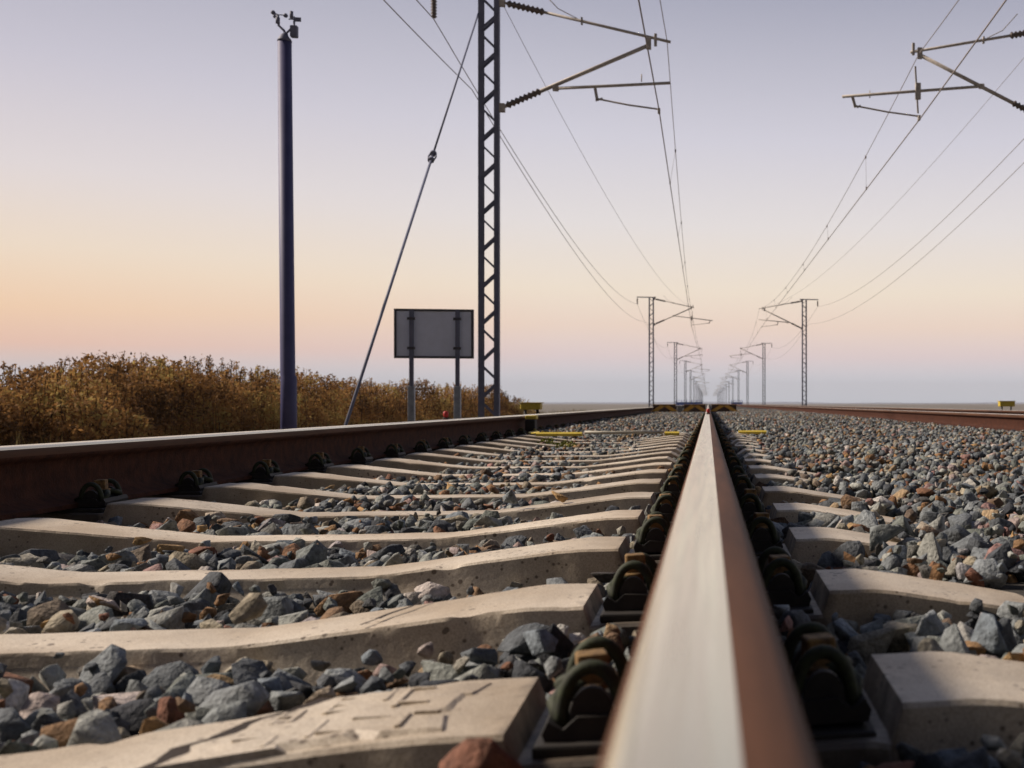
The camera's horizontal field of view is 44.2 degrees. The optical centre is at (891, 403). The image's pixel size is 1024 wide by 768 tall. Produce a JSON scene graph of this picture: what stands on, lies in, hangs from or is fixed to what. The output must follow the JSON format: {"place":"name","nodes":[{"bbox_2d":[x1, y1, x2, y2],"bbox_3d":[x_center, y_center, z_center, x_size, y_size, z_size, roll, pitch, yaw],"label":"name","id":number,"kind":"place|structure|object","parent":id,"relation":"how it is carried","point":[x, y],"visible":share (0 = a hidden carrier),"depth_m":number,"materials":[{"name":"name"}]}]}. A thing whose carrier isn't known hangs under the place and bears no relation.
{"place":"outdoors","nodes":[
{"label":"outdoors","id":0,"kind":"place"},
{"bbox_2d":[7,409,591,445],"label":"dry grass","id":1,"kind":"structure","parent":0,"point":[17,443],"depth_m":17.12,"materials":[{"name":"brown plant"}]},
{"bbox_2d":[0,0,1023,402],"label":"sky","id":2,"kind":"structure","parent":0,"point":[139,174],"materials":[{"name":"blue"}]},
{"bbox_2d":[372,401,1023,403],"bbox_3d":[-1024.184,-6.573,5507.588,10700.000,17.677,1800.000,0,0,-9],"label":"hills","id":3,"kind":"structure","parent":0,"point":[754,403],"depth_m":4980.51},
{"bbox_2d":[514,404,1023,412],"bbox_3d":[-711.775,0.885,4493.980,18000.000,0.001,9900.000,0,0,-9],"label":"ground","id":4,"kind":"structure","parent":0,"point":[562,407],"depth_m":356.20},
{"bbox_2d":[0,361,88,392],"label":"shrub","id":5,"kind":"object","parent":4,"relation":"on","point":[8,372],"visible":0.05,"depth_m":17.03,"materials":[{"name":"brown plant"}]},
{"bbox_2d":[0,376,93,445],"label":"shrub","id":6,"kind":"object","parent":4,"relation":"on","point":[22,409],"visible":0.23,"depth_m":11.45,"materials":[{"name":"brown plant"}]},
{"bbox_2d":[0,364,160,445],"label":"shrub","id":7,"kind":"object","parent":4,"relation":"on","point":[110,417],"visible":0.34,"depth_m":12.11,"materials":[{"name":"brown plant"}]},
{"bbox_2d":[3,353,184,438],"bbox_3d":[-9.579,0.163,13.909,1.868,1.508,4.081,0,0,-9],"label":"shrub","id":8,"kind":"object","parent":4,"relation":"on","point":[130,401],"visible":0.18,"depth_m":13.90,"materials":[{"name":"brown plant"}]},
{"bbox_2d":[8,350,223,389],"bbox_3d":[-13.589,-0.003,20.261,4.500,1.833,4.368,0,0,-9],"label":"shrub","id":9,"kind":"object","parent":4,"relation":"on","point":[105,357],"visible":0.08,"depth_m":19.85,"materials":[{"name":"brown plant"}]},
{"bbox_2d":[74,350,236,435],"bbox_3d":[-9.982,0.120,15.226,2.017,1.602,4.326,0,0,-9],"label":"shrub","id":10,"kind":"object","parent":4,"relation":"on","point":[128,370],"visible":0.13,"depth_m":15.14,"materials":[{"name":"brown plant"}]},
{"bbox_2d":[116,354,266,437],"bbox_3d":[-9.838,0.114,15.982,1.919,1.600,4.148,0,0,-9],"label":"shrub","id":11,"kind":"object","parent":4,"relation":"on","point":[187,374],"visible":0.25,"depth_m":15.87,"materials":[{"name":"brown plant"}]},
{"bbox_2d":[130,355,278,382],"bbox_3d":[-14.039,-0.066,23.761,4.778,1.956,4.408,0,0,-9],"label":"shrub","id":12,"kind":"object","parent":4,"relation":"on","point":[233,367],"visible":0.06,"depth_m":23.61,"materials":[{"name":"brown plant"}]},
{"bbox_2d":[176,361,297,434],"bbox_3d":[-10.056,0.130,17.524,1.925,1.581,4.155,0,0,-9],"label":"shrub","id":13,"kind":"object","parent":4,"relation":"on","point":[261,384],"visible":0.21,"depth_m":17.48,"materials":[{"name":"brown plant"}]},
{"bbox_2d":[202,366,333,429],"bbox_3d":[-10.337,0.150,18.943,1.947,1.541,4.272,0,0,-9],"label":"shrub","id":14,"kind":"object","parent":4,"relation":"on","point":[301,416],"visible":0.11,"depth_m":19.16,"materials":[{"name":"brown plant"}]},
{"bbox_2d":[271,10,300,428],"bbox_3d":[-7.077,-1.859,13.560,0.376,5.488,0.360,0,0,-9],"label":"instrument pole","id":15,"kind":"object","parent":4,"relation":"on","point":[288,398],"visible":0.9,"depth_m":13.49,"materials":[{"name":"metal"}]},
{"bbox_2d":[231,366,343,390],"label":"shrub","id":16,"kind":"object","parent":4,"relation":"on","point":[271,372],"visible":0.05,"depth_m":27.91,"materials":[{"name":"brown plant"}]},
{"bbox_2d":[271,369,360,427],"bbox_3d":[-10.795,0.139,21.142,1.905,1.555,4.209,0,0,-9],"label":"shrub","id":17,"kind":"object","parent":4,"relation":"on","point":[319,391],"visible":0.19,"depth_m":21.27,"materials":[{"name":"brown plant"}]},
{"bbox_2d":[313,376,394,425],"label":"shrub","id":18,"kind":"object","parent":4,"relation":"on","point":[364,402],"visible":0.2,"depth_m":23.67,"materials":[{"name":"brown plant"}]},
{"bbox_2d":[337,377,423,422],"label":"shrub","id":19,"kind":"object","parent":4,"relation":"on","point":[400,405],"visible":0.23,"depth_m":25.37,"materials":[{"name":"brown plant"}]},
{"bbox_2d":[341,379,422,404],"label":"shrub","id":20,"kind":"object","parent":4,"relation":"on","point":[373,385],"visible":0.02,"depth_m":34.59,"materials":[{"name":"brown plant"}]},
{"bbox_2d":[344,13,478,424],"bbox_3d":[-6.189,-2.866,15.427,0.400,7.661,8.810,0,0,-9],"label":"guy wire","id":21,"kind":"object","parent":4,"relation":"on","point":[433,156],"visible":0.57,"depth_m":14.47,"materials":[{"name":"paint"}]},
{"bbox_2d":[378,377,453,420],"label":"shrub","id":22,"kind":"object","parent":4,"relation":"on","point":[433,407],"visible":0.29,"depth_m":28.58,"materials":[{"name":"brown plant"}]},
{"bbox_2d":[394,309,473,421],"bbox_3d":[-6.212,-0.200,15.697,1.030,2.170,0.090,0,0,-9],"label":"signboard","id":23,"kind":"object","parent":4,"relation":"on","point":[436,333],"visible":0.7,"depth_m":15.71,"materials":[{"name":"paint"}]},
{"bbox_2d":[416,382,492,418],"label":"shrub","id":24,"kind":"object","parent":4,"relation":"on","point":[468,405],"visible":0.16,"depth_m":32.61,"materials":[{"name":"brown plant"}]},
{"bbox_2d":[452,384,523,416],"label":"shrub","id":25,"kind":"object","parent":4,"relation":"on","point":[491,397],"visible":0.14,"depth_m":35.85,"materials":[{"name":"brown plant"}]},
{"bbox_2d":[466,394,541,415],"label":"shrub","id":26,"kind":"object","parent":4,"relation":"on","point":[518,405],"visible":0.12,"depth_m":36.84,"materials":[{"name":"brown plant"}]},
{"bbox_2d":[519,402,543,414],"bbox_3d":[-4.987,0.433,16.017,0.300,0.904,0.250,0,0,-9],"label":"trackside box","id":27,"kind":"object","parent":4,"relation":"on","point":[526,406],"visible":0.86,"depth_m":15.91,"materials":[{"name":"yellow paint"}]},
{"bbox_2d":[49,404,1023,718],"bbox_3d":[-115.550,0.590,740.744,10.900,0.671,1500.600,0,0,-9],"label":"ballast bed","id":28,"kind":"object","parent":4,"relation":"on","point":[1015,588],"visible":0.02,"depth_m":1.86,"materials":[{"name":"grey gravel"}]},
{"bbox_2d":[0,405,683,519],"bbox_3d":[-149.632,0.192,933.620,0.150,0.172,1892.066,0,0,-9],"label":"rail","id":29,"kind":"object","parent":28,"relation":"on","point":[35,479],"visible":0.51,"depth_m":3.91,"materials":[{"name":"metal"}]},
{"bbox_2d":[443,411,448,418],"bbox_3d":[-3.051,0.080,7.920,0.043,0.055,0.043,0,0,-9],"label":"rail marker","id":30,"kind":"object","parent":29,"relation":"on","point":[445,414],"visible":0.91,"depth_m":7.91,"materials":[{"name":"red paint"}]},
{"bbox_2d":[525,415,543,434],"bbox_3d":[-3.174,0.192,10.262,0.119,0.163,1.305,0,0,-19],"label":"wheel sensor","id":31,"kind":"object","parent":29,"relation":"attached to","point":[530,427],"visible":0.98,"depth_m":10.74,"materials":[{"name":"black paint"}]},
{"bbox_2d":[652,404,676,411],"bbox_3d":[-6.935,0.138,35.350,0.816,0.235,0.051,0,0,-9],"label":"striped board","id":32,"kind":"object","parent":29,"relation":"attached to","point":[664,407],"visible":1,"depth_m":35.33,"materials":[{"name":"brown paint"}]},
{"bbox_2d":[0,474,867,526],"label":"concrete sleeper","id":33,"kind":"object","parent":28,"relation":"on","point":[105,503],"visible":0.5,"depth_m":3.24,"materials":[{"name":"concrete"}]},
{"bbox_2d":[0,512,902,607],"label":"concrete sleeper","id":34,"kind":"object","parent":28,"relation":"on","point":[576,561],"visible":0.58,"depth_m":2.09,"materials":[{"name":"concrete"}]},
{"bbox_2d":[0,489,916,556],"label":"concrete sleeper","id":35,"kind":"object","parent":28,"relation":"on","point":[18,536],"visible":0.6,"depth_m":2.67,"materials":[{"name":"concrete"}]},
{"bbox_2d":[128,464,807,506],"bbox_3d":[-1.494,0.343,3.874,2.800,0.266,0.280,0,0,-9],"label":"concrete sleeper","id":36,"kind":"object","parent":28,"relation":"on","point":[198,485],"visible":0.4,"depth_m":3.81,"materials":[{"name":"concrete"}]},
{"bbox_2d":[0,476,1023,767],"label":"ballast stones","id":37,"kind":"object","parent":28,"relation":"on","point":[970,530],"visible":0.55,"depth_m":1.69,"materials":[{"name":"grey gravel"}]},
{"bbox_2d":[0,622,1023,767],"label":"concrete sleeper","id":38,"kind":"object","parent":28,"relation":"on","point":[928,702],"visible":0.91,"depth_m":0.98,"materials":[{"name":"concrete"}]},
{"bbox_2d":[0,546,1023,690],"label":"concrete sleeper","id":39,"kind":"object","parent":28,"relation":"on","point":[395,637],"visible":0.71,"depth_m":1.54,"materials":[{"name":"concrete"}]},
{"bbox_2d":[218,456,816,491],"bbox_3d":[-1.588,0.339,4.466,2.800,0.273,0.280,0,0,-9],"label":"concrete sleeper","id":40,"kind":"object","parent":28,"relation":"on","point":[266,472],"visible":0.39,"depth_m":4.42,"materials":[{"name":"concrete"}]},
{"bbox_2d":[285,450,786,480],"bbox_3d":[-1.682,0.342,5.059,2.800,0.270,0.280,0,0,-9],"label":"concrete sleeper","id":41,"kind":"object","parent":28,"relation":"on","point":[319,463],"visible":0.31,"depth_m":4.97,"materials":[{"name":"concrete"}]},
{"bbox_2d":[537,437,559,444],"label":"weed","id":42,"kind":"object","parent":28,"relation":"on","point":[548,441],"visible":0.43,"depth_m":8.88,"materials":[{"name":"green plant"}]},
{"bbox_2d":[334,444,789,472],"bbox_3d":[-1.776,0.339,5.652,2.800,0.274,0.280,0,0,-9],"label":"concrete sleeper","id":43,"kind":"object","parent":28,"relation":"on","point":[361,456],"visible":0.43,"depth_m":5.56,"materials":[{"name":"concrete"}]},
{"bbox_2d":[554,439,576,447],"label":"weed","id":44,"kind":"object","parent":28,"relation":"on","point":[563,443],"visible":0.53,"depth_m":8.42,"materials":[{"name":"green plant"}]},
{"bbox_2d":[373,441,769,465],"bbox_3d":[-1.870,0.340,6.244,2.800,0.271,0.280,0,0,-9],"label":"concrete sleeper","id":45,"kind":"object","parent":28,"relation":"on","point":[394,451],"visible":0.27,"depth_m":6.17,"materials":[{"name":"concrete"}]},
{"bbox_2d":[405,438,768,458],"bbox_3d":[-1.964,0.342,6.837,2.800,0.268,0.280,0,0,-9],"label":"concrete sleeper","id":46,"kind":"object","parent":28,"relation":"on","point":[422,447],"visible":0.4,"depth_m":6.78,"materials":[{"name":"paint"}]},
{"bbox_2d":[432,436,757,455],"bbox_3d":[-2.058,0.344,7.430,2.800,0.263,0.280,0,0,-9],"label":"concrete sleeper","id":47,"kind":"object","parent":28,"relation":"on","point":[445,443],"visible":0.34,"depth_m":7.32,"materials":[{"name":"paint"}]},
{"bbox_2d":[454,433,764,449],"bbox_3d":[-2.151,0.340,8.022,2.800,0.270,0.280,0,0,-9],"label":"concrete sleeper","id":48,"kind":"object","parent":28,"relation":"on","point":[465,440],"visible":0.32,"depth_m":7.95,"materials":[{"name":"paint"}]},
{"bbox_2d":[473,431,751,447],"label":"concrete sleeper","id":49,"kind":"object","parent":28,"relation":"on","point":[483,436],"visible":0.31,"depth_m":8.53,"materials":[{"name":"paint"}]},
{"bbox_2d":[212,423,1023,511],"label":"ballast stones","id":50,"kind":"object","parent":28,"relation":"on","point":[872,459],"visible":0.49,"depth_m":5.12,"materials":[{"name":"grey gravel"}]},
{"bbox_2d":[536,431,582,435],"bbox_3d":[-2.711,0.244,9.442,0.360,0.042,0.100,0,0,-9],"label":"cable cover","id":51,"kind":"object","parent":50,"relation":"on","point":[541,433],"visible":1,"depth_m":9.40,"materials":[{"name":"yellow paint"}]},
{"bbox_2d":[585,431,662,433],"bbox_3d":[-2.203,0.237,9.532,0.630,0.030,0.087,0,0,-16],"label":"cable hose","id":52,"kind":"object","parent":50,"relation":"on","point":[623,432],"visible":1,"depth_m":9.51,"materials":[{"name":"plastic"}]},
{"bbox_2d":[664,430,678,434],"bbox_3d":[-1.837,0.244,9.682,0.120,0.042,0.100,0,0,-9],"label":"cable cover","id":53,"kind":"object","parent":50,"relation":"on","point":[669,432],"visible":1,"depth_m":9.64,"materials":[{"name":"yellow paint"}]},
{"bbox_2d":[489,429,756,444],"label":"concrete sleeper","id":54,"kind":"object","parent":28,"relation":"on","point":[497,435],"visible":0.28,"depth_m":9.15,"materials":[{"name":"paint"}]},
{"bbox_2d":[503,428,747,441],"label":"concrete sleeper","id":55,"kind":"object","parent":28,"relation":"on","point":[509,433],"visible":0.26,"depth_m":9.70,"materials":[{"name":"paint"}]},
{"bbox_2d":[738,429,765,433],"bbox_3d":[-1.212,0.244,10.085,0.240,0.042,0.100,0,0,-9],"label":"cable cover","id":56,"kind":"object","parent":55,"relation":"on","point":[742,431],"visible":0.94,"depth_m":10.05,"materials":[{"name":"yellow paint"}]},
{"bbox_2d":[516,426,736,438],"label":"concrete sleeper","id":57,"kind":"object","parent":28,"relation":"on","point":[521,431],"visible":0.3,"depth_m":10.26,"materials":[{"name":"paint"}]},
{"bbox_2d":[545,424,723,428],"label":"concrete sleeper","id":58,"kind":"object","parent":28,"relation":"on","point":[550,426],"visible":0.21,"depth_m":12.10,"materials":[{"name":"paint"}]},
{"bbox_2d":[677,406,682,411],"bbox_3d":[-6.481,0.200,35.422,0.190,0.270,0.170,0,0,-9],"label":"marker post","id":59,"kind":"object","parent":28,"relation":"on","point":[679,408],"visible":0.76,"depth_m":35.35,"materials":[{"name":"grey"}]},
{"bbox_2d":[597,404,818,767],"bbox_3d":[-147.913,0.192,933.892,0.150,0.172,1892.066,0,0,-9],"label":"rail","id":60,"kind":"object","parent":28,"relation":"on","point":[708,682],"visible":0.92,"depth_m":0.48,"materials":[{"name":"metal"}]},
{"bbox_2d":[683,404,705,411],"bbox_3d":[-6.037,0.138,35.492,0.797,0.235,0.051,0,0,-9],"label":"striped board","id":61,"kind":"object","parent":60,"relation":"attached to","point":[694,407],"visible":0.98,"depth_m":35.48,"materials":[{"name":"brown paint"}]},
{"bbox_2d":[711,404,736,411],"bbox_3d":[-5.157,0.138,35.631,0.889,0.235,0.051,0,0,-9],"label":"striped board","id":62,"kind":"object","parent":60,"relation":"attached to","point":[722,407],"visible":0.8,"depth_m":35.61,"materials":[{"name":"brown paint"}]},
{"bbox_2d":[561,409,957,428],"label":"ballast stones","id":63,"kind":"object","parent":28,"relation":"on","point":[762,418],"visible":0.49,"depth_m":17.52,"materials":[{"name":"grey gravel"}]},
{"bbox_2d":[736,405,1023,430],"bbox_3d":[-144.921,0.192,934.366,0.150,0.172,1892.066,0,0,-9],"label":"rail","id":64,"kind":"object","parent":28,"relation":"on","point":[994,421],"visible":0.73,"depth_m":15.66,"materials":[{"name":"metal"}]},
{"bbox_2d":[736,404,1023,413],"bbox_3d":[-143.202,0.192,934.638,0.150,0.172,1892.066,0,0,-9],"label":"rail","id":65,"kind":"object","parent":28,"relation":"on","point":[971,411],"visible":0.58,"depth_m":24.92,"materials":[{"name":"metal"}]},
{"bbox_2d":[431,0,670,416],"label":"lattice mast","id":66,"kind":"object","parent":4,"relation":"on","point":[499,107],"visible":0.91,"depth_m":19.73,"materials":[{"name":"metal"}]},
{"bbox_2d":[383,0,679,372],"bbox_3d":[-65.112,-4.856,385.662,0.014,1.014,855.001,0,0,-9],"label":"return wire","id":67,"kind":"object","parent":66,"relation":"attached to","point":[500,136],"visible":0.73,"depth_m":21.27,"materials":[{"name":"metal"}]},
{"bbox_2d":[416,0,691,383],"bbox_3d":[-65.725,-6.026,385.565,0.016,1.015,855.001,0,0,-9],"label":"feeder wire","id":68,"kind":"object","parent":66,"relation":"hanging from","point":[506,139],"visible":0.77,"depth_m":26.40,"materials":[{"name":"metal"}]},
{"bbox_2d":[504,7,687,304],"bbox_3d":[-10.002,-6.281,48.128,0.010,1.218,57.047,0,0,-7],"label":"cross wire","id":69,"kind":"object","parent":66,"relation":"attached to","point":[573,137],"visible":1,"depth_m":26.73,"materials":[{"name":"metal"}]},
{"bbox_2d":[638,0,705,388],"bbox_3d":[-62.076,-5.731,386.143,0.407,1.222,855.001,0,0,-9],"label":"overhead line","id":70,"kind":"object","parent":66,"relation":"hanging from","point":[664,143],"visible":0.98,"depth_m":23.34,"materials":[{"name":"metal"}]},
{"bbox_2d":[637,295,712,406],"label":"lattice mast","id":71,"kind":"object","parent":4,"relation":"on","point":[653,336],"visible":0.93,"depth_m":76.03,"materials":[{"name":"metal"}]},
{"bbox_2d":[667,342,702,405],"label":"lattice mast","id":72,"kind":"object","parent":4,"relation":"on","point":[676,366],"visible":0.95,"depth_m":132.32,"materials":[{"name":"metal"}]},
{"bbox_2d":[675,400,702,404],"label":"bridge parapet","id":73,"kind":"structure","parent":4,"relation":"on","point":[681,403],"depth_m":324.93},
{"bbox_2d":[679,361,706,403],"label":"lattice mast","id":74,"kind":"object","parent":4,"relation":"on","point":[685,377],"visible":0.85,"depth_m":188.58,"materials":[{"name":"metal"}]},
{"bbox_2d":[693,377,708,403],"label":"lattice mast","id":75,"kind":"object","parent":4,"relation":"on","point":[694,389],"visible":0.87,"depth_m":301.23,"materials":[{"name":"metal"}]},
{"bbox_2d":[717,381,729,403],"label":"lattice mast","id":76,"kind":"object","parent":4,"relation":"on","point":[728,386],"visible":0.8,"depth_m":359.05,"materials":[{"name":"metal"}]},
{"bbox_2d":[722,377,733,403],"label":"lattice mast","id":77,"kind":"object","parent":4,"relation":"on","point":[732,389],"visible":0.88,"depth_m":302.76,"materials":[{"name":"metal"}]},
{"bbox_2d":[731,400,742,403],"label":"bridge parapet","id":78,"kind":"structure","parent":4,"relation":"on","point":[737,402],"depth_m":327.11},
{"bbox_2d":[729,361,748,404],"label":"lattice mast","id":79,"kind":"object","parent":4,"relation":"on","point":[746,380],"visible":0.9,"depth_m":190.15,"materials":[{"name":"metal"}]},
{"bbox_2d":[731,343,771,404],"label":"lattice mast","id":80,"kind":"object","parent":4,"relation":"on","point":[741,354],"visible":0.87,"depth_m":133.85,"materials":[{"name":"metal"}]},
{"bbox_2d":[759,297,817,405],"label":"lattice mast","id":81,"kind":"object","parent":4,"relation":"on","point":[801,300],"visible":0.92,"depth_m":77.56,"materials":[{"name":"metal"}]},
{"bbox_2d":[997,401,1014,409],"bbox_3d":[2.970,0.407,29.832,0.430,0.956,0.250,0,0,-9],"label":"trackside box","id":82,"kind":"object","parent":4,"relation":"on","point":[1002,404],"visible":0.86,"depth_m":29.73,"materials":[{"name":"yellow paint"}]},
{"bbox_2d":[842,14,1023,120],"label":"catenary cantilever arm","id":83,"kind":"object","parent":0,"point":[918,90],"visible":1,"depth_m":20.97,"materials":[{"name":"paint"}]},
{"bbox_2d":[714,0,1006,392],"bbox_3d":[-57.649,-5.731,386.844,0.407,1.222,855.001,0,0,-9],"label":"overhead line","id":84,"kind":"object","parent":83,"relation":"hanging from","point":[998,10],"visible":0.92,"depth_m":23.22,"materials":[{"name":"metal"}]},
{"bbox_2d":[779,58,1023,302],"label":"cross wire","id":85,"kind":"object","parent":83,"relation":"attached to","point":[927,169],"visible":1,"depth_m":29.95,"materials":[{"name":"metal"}]},
{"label":"lattice mast","id":86,"kind":"object","parent":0,"visible":0},
{"bbox_2d":[720,163,1023,394],"bbox_3d":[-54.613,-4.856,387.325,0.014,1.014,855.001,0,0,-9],"label":"return wire","id":87,"kind":"object","parent":86,"relation":"attached to","point":[917,262],"visible":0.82,"depth_m":34.89,"materials":[{"name":"metal"}]},
{"bbox_2d":[735,139,1023,381],"bbox_3d":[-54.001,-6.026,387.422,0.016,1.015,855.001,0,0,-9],"label":"feeder wire","id":88,"kind":"object","parent":86,"relation":"hanging from","point":[929,232],"visible":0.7,"depth_m":36.38,"materials":[{"name":"metal"}]}
]}

